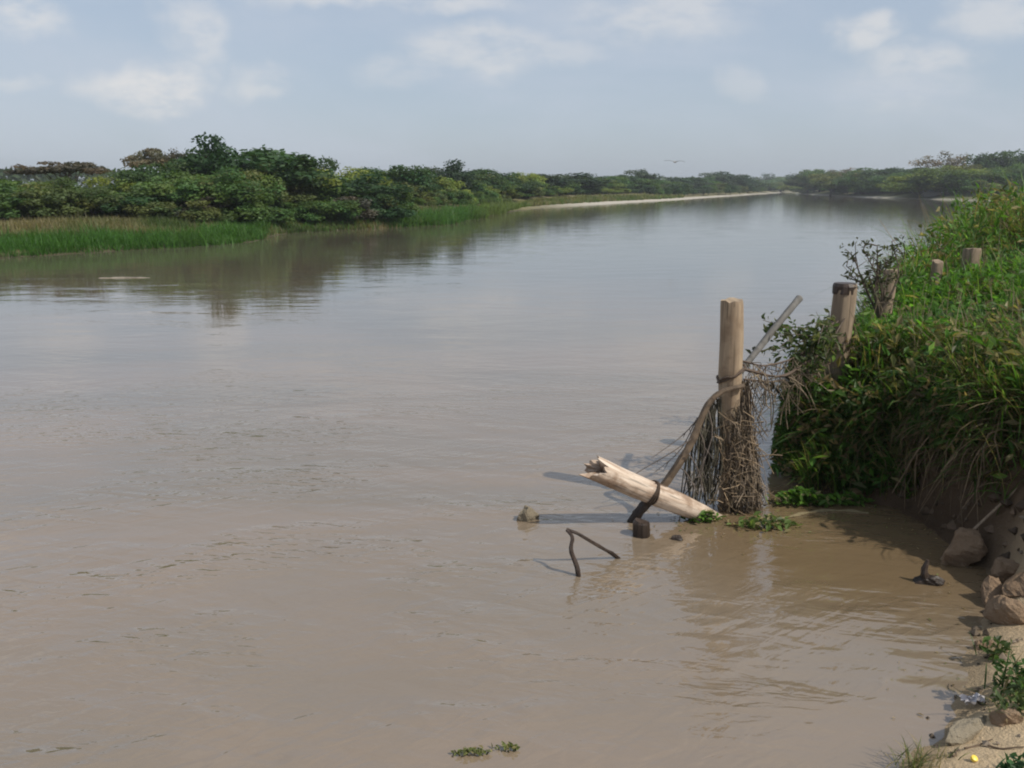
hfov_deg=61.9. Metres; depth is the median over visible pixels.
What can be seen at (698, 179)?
tree
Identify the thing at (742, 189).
bush
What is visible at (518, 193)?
bush
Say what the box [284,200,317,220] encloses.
bush
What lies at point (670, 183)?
tree
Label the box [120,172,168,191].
tree
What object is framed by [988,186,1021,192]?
bush
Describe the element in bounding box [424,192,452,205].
bush
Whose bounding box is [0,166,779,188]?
distant wood
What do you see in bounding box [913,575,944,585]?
wet clod
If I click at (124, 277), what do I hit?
drift branch
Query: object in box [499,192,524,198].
bush
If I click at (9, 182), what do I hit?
tree
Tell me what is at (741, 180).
tree
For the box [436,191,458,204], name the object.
bush
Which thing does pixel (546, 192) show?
bush
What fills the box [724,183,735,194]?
bush
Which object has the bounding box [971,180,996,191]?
bush
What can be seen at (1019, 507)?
gravel
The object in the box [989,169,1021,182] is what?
tree
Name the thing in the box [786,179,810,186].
tree
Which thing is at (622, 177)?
tree
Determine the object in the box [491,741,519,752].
water weed
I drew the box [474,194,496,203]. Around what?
bush
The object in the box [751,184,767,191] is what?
bush
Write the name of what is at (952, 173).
tree
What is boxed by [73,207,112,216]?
bush
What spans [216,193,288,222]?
bush
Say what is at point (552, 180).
tree
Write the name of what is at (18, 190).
tree
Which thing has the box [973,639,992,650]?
clay clod
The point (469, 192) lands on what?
bush
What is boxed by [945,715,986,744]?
flat stone
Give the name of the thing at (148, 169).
tree
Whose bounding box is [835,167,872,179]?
tree
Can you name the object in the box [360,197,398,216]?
bush
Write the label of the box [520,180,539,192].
tree
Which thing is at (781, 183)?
tree
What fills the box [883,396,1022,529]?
hanging roots
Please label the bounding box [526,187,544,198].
bush
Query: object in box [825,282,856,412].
fence post
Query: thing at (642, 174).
tree
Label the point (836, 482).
bank vegetation
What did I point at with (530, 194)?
bush
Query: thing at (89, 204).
tree
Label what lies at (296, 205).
bush
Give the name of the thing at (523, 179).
tree
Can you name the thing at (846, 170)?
tree
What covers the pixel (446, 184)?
tree
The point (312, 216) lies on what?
bush
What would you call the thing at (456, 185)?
tree
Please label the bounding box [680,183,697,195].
bush
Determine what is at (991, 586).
clay clod
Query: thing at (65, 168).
tree
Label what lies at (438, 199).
bush
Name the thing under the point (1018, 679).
leafy weed
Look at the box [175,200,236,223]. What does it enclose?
bush
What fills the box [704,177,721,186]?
tree
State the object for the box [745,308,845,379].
leafy branch
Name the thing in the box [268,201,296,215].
bush
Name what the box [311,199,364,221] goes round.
bush
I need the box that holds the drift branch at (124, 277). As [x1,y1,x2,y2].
[101,277,148,277]
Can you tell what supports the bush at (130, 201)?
on the ground at (1002, 522)
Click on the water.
(264, 502)
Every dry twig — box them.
[964,739,992,748]
[987,745,1023,749]
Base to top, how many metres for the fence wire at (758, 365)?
0.436 m
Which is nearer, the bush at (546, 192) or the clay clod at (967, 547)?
the clay clod at (967, 547)
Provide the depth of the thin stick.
6.98 m
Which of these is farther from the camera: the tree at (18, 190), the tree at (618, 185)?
the tree at (618, 185)
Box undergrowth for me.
[768,179,1023,495]
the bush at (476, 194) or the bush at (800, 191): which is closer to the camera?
the bush at (476, 194)
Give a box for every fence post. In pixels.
[716,297,745,509]
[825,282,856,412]
[880,269,897,319]
[928,259,942,287]
[961,248,981,269]
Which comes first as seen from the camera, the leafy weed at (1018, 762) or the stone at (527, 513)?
the leafy weed at (1018, 762)
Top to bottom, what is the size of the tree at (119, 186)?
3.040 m
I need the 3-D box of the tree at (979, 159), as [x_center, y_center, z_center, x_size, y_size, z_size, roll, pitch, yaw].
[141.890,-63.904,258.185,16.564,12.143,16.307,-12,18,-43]
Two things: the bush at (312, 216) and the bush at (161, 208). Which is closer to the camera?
the bush at (161, 208)
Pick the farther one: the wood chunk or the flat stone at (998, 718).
the wood chunk
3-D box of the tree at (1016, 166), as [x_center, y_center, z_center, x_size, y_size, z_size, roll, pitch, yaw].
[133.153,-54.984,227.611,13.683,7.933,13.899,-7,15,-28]
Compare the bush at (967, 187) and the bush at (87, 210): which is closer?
the bush at (87, 210)
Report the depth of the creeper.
9.07 m
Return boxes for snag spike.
[920,559,929,578]
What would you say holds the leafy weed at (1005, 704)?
on the ground at (1002, 522)
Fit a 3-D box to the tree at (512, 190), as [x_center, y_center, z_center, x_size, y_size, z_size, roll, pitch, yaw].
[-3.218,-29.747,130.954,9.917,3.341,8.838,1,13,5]
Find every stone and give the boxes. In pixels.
[517,505,538,521]
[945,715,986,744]
[989,707,1023,726]
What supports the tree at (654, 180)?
on the ground at (1002, 522)
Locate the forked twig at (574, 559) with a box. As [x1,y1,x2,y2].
[566,528,619,576]
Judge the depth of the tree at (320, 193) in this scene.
64.57 m
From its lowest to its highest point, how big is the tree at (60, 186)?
2.792 m
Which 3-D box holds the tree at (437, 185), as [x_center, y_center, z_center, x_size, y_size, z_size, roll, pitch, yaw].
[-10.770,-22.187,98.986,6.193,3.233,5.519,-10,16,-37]
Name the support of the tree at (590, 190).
on the ground at (1002, 522)
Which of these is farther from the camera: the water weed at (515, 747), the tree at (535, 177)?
the tree at (535, 177)
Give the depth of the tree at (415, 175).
85.60 m
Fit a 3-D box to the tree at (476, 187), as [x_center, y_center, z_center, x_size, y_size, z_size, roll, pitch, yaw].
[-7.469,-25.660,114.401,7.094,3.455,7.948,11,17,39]
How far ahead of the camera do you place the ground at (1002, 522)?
6.96 m
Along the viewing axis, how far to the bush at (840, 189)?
308.90 m
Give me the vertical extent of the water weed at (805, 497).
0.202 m
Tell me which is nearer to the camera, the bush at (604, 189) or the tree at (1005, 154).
the bush at (604, 189)
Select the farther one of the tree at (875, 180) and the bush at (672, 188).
the tree at (875, 180)
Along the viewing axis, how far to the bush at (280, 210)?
57.81 m
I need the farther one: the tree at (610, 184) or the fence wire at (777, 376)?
the tree at (610, 184)
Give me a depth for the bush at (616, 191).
216.87 m
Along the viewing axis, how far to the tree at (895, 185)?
230.49 m
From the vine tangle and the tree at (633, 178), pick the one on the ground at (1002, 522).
the tree at (633, 178)
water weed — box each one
[451,745,491,756]
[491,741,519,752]
[679,509,730,523]
[726,511,801,532]
[765,485,841,507]
[818,489,875,506]
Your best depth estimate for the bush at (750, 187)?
392.13 m
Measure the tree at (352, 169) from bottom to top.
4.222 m
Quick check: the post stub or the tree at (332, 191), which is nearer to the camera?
the post stub
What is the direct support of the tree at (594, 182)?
on the ground at (1002, 522)
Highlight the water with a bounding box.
[0,192,991,767]
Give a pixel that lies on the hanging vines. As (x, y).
(785, 386)
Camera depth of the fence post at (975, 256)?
13.39 m
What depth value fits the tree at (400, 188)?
77.92 m
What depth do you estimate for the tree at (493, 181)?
125.68 m
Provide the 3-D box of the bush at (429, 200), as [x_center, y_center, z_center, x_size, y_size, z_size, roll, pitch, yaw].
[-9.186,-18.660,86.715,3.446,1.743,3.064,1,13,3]
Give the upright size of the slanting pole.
0.851 m
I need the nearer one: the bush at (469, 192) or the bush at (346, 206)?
the bush at (346, 206)
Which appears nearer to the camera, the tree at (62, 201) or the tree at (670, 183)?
the tree at (62, 201)
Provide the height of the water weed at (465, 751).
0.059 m
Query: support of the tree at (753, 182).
on the ground at (1002, 522)
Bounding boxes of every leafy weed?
[970,634,1018,659]
[971,651,1023,701]
[982,684,1023,719]
[996,751,1023,767]
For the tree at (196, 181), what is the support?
on the ground at (1002, 522)
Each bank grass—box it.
[0,191,683,243]
[0,194,682,256]
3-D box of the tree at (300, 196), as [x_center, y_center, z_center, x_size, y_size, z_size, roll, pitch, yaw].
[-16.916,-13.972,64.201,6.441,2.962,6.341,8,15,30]
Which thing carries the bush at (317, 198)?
on the ground at (1002, 522)
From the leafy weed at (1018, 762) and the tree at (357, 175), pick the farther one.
the tree at (357, 175)
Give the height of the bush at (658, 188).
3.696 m
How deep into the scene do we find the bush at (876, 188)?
269.92 m
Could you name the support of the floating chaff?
on the water
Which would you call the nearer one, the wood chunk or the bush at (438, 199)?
the wood chunk
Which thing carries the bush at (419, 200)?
on the ground at (1002, 522)
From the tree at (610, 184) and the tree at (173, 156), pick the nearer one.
the tree at (173, 156)
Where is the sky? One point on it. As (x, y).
(754, 88)
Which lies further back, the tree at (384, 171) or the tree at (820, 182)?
the tree at (820, 182)
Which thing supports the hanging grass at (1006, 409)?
hanging from the ground at (1002, 522)
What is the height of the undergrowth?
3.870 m
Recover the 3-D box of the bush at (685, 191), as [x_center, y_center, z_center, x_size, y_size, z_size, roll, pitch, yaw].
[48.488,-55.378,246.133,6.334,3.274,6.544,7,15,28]
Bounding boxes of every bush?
[0,193,31,218]
[9,190,75,218]
[28,203,89,217]
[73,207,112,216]
[77,208,103,216]
[100,194,178,216]
[119,201,180,216]
[121,201,177,218]
[158,193,220,209]
[172,196,226,221]
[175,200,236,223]
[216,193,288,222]
[251,206,295,224]
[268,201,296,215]
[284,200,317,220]
[286,202,305,219]
[296,201,325,222]
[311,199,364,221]
[312,194,327,202]
[319,199,359,222]
[333,196,379,219]
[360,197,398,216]
[361,193,416,220]
[397,192,420,211]
[409,196,425,205]
[414,194,436,206]
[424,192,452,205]
[426,196,443,205]
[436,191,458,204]
[451,191,474,204]
[460,189,478,205]
[473,191,487,203]
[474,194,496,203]
[483,190,501,202]
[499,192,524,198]
[500,191,511,201]
[507,191,525,197]
[518,191,535,198]
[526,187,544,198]
[539,190,552,195]
[555,188,573,195]
[571,186,584,194]
[597,186,613,193]
[598,190,622,192]
[613,188,630,193]
[620,185,631,191]
[637,185,656,193]
[649,183,664,193]
[658,187,672,194]
[664,184,683,194]
[674,187,690,194]
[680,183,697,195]
[695,186,712,195]
[701,185,717,192]
[713,183,725,193]
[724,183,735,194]
[727,184,738,193]
[735,185,748,192]
[741,183,757,191]
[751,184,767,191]
[789,188,812,193]
[808,186,823,190]
[833,186,853,194]
[848,184,881,193]
[860,182,883,192]
[867,185,887,192]
[942,185,963,193]
[953,183,980,191]
[960,179,987,191]
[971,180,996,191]
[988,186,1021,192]
[999,179,1023,188]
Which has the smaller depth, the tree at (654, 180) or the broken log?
the broken log
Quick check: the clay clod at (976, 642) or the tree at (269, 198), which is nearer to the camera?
the clay clod at (976, 642)
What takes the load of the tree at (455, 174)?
on the ground at (1002, 522)
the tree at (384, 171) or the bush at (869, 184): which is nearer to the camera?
the tree at (384, 171)
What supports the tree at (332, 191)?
on the ground at (1002, 522)
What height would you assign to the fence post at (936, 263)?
1.833 m
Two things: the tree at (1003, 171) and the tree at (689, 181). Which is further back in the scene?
the tree at (689, 181)
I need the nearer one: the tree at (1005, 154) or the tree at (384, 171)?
the tree at (384, 171)
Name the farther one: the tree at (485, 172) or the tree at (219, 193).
the tree at (485, 172)
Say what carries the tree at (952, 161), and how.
on the ground at (1002, 522)
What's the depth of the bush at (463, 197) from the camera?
97.81 m
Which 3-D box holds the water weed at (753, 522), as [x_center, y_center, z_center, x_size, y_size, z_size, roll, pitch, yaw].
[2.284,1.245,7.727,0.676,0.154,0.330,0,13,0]
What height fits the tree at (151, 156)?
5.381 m
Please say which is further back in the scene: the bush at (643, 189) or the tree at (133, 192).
the bush at (643, 189)
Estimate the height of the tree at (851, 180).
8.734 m
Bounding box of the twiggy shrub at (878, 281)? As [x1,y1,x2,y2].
[840,235,912,317]
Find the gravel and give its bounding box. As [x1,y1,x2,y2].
[893,410,1023,752]
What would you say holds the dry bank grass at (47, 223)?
on the ground at (1002, 522)
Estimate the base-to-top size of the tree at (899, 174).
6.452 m
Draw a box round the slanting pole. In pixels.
[742,295,802,373]
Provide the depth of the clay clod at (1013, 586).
6.16 m
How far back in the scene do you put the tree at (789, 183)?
415.09 m
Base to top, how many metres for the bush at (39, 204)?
1.972 m
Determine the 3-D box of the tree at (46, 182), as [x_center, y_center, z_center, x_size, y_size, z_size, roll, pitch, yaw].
[-28.403,-11.871,55.147,6.310,2.675,4.648,7,15,26]
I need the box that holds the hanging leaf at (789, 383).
[770,377,794,399]
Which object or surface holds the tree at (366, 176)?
on the ground at (1002, 522)
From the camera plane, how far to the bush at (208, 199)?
53.86 m
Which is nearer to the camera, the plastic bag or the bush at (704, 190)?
the plastic bag
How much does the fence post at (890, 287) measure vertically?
1.821 m
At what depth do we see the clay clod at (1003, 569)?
6.52 m
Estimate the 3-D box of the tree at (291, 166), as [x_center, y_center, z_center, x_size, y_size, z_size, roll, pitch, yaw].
[-20.003,-14.995,63.765,13.268,5.345,13.063,3,13,14]
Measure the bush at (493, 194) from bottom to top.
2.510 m
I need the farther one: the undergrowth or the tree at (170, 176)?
the tree at (170, 176)
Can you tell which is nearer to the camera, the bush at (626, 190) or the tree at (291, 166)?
the tree at (291, 166)
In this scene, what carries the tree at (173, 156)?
on the ground at (1002, 522)
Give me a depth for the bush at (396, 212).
66.16 m
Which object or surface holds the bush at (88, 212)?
on the ground at (1002, 522)
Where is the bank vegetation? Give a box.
[764,164,1023,514]
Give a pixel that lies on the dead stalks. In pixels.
(885, 315)
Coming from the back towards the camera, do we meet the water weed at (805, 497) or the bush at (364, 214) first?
the bush at (364, 214)
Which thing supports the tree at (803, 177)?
on the ground at (1002, 522)
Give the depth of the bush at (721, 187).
309.32 m
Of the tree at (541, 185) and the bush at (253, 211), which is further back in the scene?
the tree at (541, 185)
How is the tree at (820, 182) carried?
on the ground at (1002, 522)
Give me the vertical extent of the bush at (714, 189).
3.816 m
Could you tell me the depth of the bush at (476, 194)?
106.66 m
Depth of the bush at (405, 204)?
69.55 m
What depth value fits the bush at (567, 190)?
168.76 m
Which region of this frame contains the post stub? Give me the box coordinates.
[633,518,649,538]
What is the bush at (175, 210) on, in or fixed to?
on the ground at (1002, 522)
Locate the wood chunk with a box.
[671,535,682,540]
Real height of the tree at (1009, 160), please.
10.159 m
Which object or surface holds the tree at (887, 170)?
on the ground at (1002, 522)
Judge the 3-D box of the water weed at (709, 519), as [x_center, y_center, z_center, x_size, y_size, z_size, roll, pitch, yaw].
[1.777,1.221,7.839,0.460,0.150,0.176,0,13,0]
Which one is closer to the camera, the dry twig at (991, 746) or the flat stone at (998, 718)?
the dry twig at (991, 746)
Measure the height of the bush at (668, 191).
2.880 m
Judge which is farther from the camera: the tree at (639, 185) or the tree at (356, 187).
the tree at (639, 185)
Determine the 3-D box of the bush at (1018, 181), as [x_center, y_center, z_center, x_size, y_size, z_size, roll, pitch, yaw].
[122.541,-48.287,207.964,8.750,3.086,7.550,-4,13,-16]
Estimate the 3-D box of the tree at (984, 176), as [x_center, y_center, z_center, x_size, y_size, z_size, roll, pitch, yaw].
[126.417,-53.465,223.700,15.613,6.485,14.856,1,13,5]
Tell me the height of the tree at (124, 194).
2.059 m
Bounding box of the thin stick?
[974,488,1016,528]
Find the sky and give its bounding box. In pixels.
[0,0,1023,186]
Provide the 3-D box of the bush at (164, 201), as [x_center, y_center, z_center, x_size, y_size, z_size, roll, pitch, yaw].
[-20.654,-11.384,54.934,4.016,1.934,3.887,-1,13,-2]
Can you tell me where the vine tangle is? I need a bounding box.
[681,396,726,509]
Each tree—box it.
[0,179,25,192]
[0,187,68,219]
[3,161,112,185]
[7,187,109,206]
[12,176,92,218]
[20,179,116,218]
[65,185,124,217]
[68,189,144,216]
[82,175,139,191]
[107,158,193,190]
[120,147,183,174]
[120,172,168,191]
[121,177,182,204]
[132,179,220,202]
[148,170,196,193]
[162,148,187,167]
[165,132,254,176]
[166,174,252,194]
[174,165,264,219]
[175,144,346,193]
[192,168,262,208]
[234,173,284,205]
[240,162,293,204]
[260,169,348,196]
[267,174,332,200]
[282,185,316,203]
[315,155,340,172]
[317,166,368,188]
[324,173,420,201]
[344,172,396,188]
[348,174,391,184]
[355,165,440,191]
[355,169,393,177]
[377,178,413,199]
[382,183,432,196]
[390,181,423,198]
[420,183,443,191]
[423,178,458,192]
[424,159,479,204]
[427,175,465,192]
[461,180,485,193]
[464,173,512,191]
[465,173,497,183]
[468,169,521,187]
[474,181,499,192]
[497,180,516,193]
[499,174,572,188]
[504,178,534,192]
[507,176,535,186]
[512,172,549,187]
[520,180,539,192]
[526,181,545,187]
[562,172,615,188]
[581,187,599,193]
[594,175,639,185]
[595,178,626,193]
[599,174,633,193]
[600,179,614,188]
[605,176,630,193]
[623,168,663,192]
[627,177,666,192]
[627,179,657,192]
[663,180,684,185]
[665,177,704,186]
[678,177,713,185]
[697,172,738,183]
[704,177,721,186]
[718,171,754,185]
[740,178,766,186]
[754,183,782,191]
[758,173,776,179]
[758,178,785,182]
[771,182,786,191]
[774,184,803,189]
[783,172,808,192]
[784,176,813,191]
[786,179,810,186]
[795,169,841,191]
[808,172,841,195]
[824,170,868,194]
[827,167,853,193]
[831,169,881,193]
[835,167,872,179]
[856,173,890,184]
[858,166,911,180]
[874,174,946,198]
[875,167,928,174]
[880,172,915,184]
[900,167,977,194]
[908,150,970,168]
[914,165,969,174]
[924,164,981,173]
[958,152,1006,169]
[959,168,1010,190]
[970,168,1023,183]
[974,158,1023,167]
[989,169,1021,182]
[990,149,1023,168]
[992,162,1023,172]
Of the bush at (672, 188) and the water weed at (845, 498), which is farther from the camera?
the bush at (672, 188)
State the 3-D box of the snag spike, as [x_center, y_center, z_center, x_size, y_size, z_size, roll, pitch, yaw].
[3.222,1.450,6.629,0.081,0.184,0.075,-6,14,-23]
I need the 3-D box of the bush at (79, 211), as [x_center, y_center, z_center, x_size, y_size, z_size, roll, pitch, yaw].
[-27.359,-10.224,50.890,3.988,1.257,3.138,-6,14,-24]
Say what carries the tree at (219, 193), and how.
on the ground at (1002, 522)
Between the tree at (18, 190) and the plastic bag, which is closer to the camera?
the plastic bag
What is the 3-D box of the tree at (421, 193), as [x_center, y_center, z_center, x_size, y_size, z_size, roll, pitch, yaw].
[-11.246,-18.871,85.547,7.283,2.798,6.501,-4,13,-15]
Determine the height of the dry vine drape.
1.558 m
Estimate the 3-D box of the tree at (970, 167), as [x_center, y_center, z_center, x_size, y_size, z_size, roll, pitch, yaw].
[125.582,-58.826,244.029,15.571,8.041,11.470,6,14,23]
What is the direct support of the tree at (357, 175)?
on the ground at (1002, 522)
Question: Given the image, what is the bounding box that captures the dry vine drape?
[705,376,782,515]
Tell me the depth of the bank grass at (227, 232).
45.12 m
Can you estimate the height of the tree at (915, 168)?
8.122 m
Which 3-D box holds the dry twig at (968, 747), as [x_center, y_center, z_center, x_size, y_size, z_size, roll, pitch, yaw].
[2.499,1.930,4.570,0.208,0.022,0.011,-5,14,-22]
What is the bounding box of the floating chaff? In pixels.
[627,505,977,717]
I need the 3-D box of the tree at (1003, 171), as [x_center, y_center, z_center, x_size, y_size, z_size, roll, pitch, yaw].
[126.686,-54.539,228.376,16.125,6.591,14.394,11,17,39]
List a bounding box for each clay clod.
[940,527,987,565]
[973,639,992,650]
[981,575,1002,604]
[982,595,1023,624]
[991,557,1019,582]
[1002,572,1023,597]
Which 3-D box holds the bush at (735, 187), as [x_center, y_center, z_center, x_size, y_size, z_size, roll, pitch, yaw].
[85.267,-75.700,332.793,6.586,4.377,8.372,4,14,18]
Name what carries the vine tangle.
hanging from the dead branch at (680, 459)
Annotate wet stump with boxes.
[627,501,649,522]
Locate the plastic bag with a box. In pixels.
[959,692,984,704]
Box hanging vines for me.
[742,331,857,429]
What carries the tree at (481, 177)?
on the ground at (1002, 522)
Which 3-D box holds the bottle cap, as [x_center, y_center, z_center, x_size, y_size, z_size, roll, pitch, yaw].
[2.377,1.927,4.389,0.033,0.018,0.034,11,41,-3]
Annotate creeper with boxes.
[819,311,859,411]
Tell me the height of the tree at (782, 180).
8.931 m
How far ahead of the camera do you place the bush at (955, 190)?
225.30 m
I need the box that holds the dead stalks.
[776,197,1023,488]
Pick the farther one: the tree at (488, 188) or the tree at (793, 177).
the tree at (793, 177)
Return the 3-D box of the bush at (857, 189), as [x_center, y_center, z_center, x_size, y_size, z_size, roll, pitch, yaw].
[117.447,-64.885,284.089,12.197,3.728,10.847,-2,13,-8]
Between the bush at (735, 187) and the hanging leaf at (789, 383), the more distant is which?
the bush at (735, 187)
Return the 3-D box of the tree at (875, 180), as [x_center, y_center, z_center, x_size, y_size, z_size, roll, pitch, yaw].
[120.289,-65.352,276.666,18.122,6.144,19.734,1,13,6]
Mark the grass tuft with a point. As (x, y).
(920, 762)
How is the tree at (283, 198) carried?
on the ground at (1002, 522)
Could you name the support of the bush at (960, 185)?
on the ground at (1002, 522)
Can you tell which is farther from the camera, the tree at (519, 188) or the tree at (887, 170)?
the tree at (887, 170)
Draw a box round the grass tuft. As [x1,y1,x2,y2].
[874,729,970,767]
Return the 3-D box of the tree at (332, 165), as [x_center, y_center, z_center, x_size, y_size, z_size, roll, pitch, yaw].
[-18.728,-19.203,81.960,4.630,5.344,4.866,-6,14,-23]
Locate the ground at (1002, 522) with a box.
[0,190,1023,767]
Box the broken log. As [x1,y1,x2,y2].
[579,455,722,520]
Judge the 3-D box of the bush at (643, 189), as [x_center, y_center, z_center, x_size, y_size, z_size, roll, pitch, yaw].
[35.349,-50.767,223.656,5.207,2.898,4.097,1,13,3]
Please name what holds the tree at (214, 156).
on the ground at (1002, 522)
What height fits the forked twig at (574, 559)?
0.464 m
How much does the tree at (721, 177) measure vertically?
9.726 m
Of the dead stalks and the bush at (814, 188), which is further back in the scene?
the bush at (814, 188)
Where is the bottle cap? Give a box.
[970,755,977,761]
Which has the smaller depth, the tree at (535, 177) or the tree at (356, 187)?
the tree at (356, 187)
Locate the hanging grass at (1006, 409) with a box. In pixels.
[754,310,1023,509]
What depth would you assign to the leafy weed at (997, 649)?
5.44 m
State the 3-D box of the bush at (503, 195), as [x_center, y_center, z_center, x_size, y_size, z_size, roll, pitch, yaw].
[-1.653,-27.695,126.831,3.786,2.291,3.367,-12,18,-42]
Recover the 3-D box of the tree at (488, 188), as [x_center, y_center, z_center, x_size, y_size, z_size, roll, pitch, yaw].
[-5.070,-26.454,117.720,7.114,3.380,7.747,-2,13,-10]
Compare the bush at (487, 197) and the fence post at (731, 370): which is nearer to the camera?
the fence post at (731, 370)
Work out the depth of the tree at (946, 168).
241.50 m
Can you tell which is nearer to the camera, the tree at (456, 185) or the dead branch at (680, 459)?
the dead branch at (680, 459)
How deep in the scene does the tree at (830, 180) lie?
301.82 m
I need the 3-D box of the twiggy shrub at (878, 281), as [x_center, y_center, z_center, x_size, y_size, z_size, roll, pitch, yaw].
[4.154,-1.232,9.829,0.902,0.926,0.809,0,13,0]
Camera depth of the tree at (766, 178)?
641.27 m
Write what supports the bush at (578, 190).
on the ground at (1002, 522)
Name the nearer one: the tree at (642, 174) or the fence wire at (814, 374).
the fence wire at (814, 374)
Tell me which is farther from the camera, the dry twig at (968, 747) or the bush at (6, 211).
the bush at (6, 211)
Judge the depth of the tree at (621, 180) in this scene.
229.78 m
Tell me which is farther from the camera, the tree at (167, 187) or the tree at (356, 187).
the tree at (356, 187)
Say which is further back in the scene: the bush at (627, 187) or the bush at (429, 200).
the bush at (627, 187)
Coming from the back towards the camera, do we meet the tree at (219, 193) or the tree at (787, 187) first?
the tree at (787, 187)
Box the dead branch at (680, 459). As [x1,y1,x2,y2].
[632,383,744,512]
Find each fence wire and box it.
[743,326,837,387]
[743,362,831,394]
[745,348,828,383]
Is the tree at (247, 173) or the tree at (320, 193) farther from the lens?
the tree at (320, 193)
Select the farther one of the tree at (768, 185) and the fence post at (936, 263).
the tree at (768, 185)

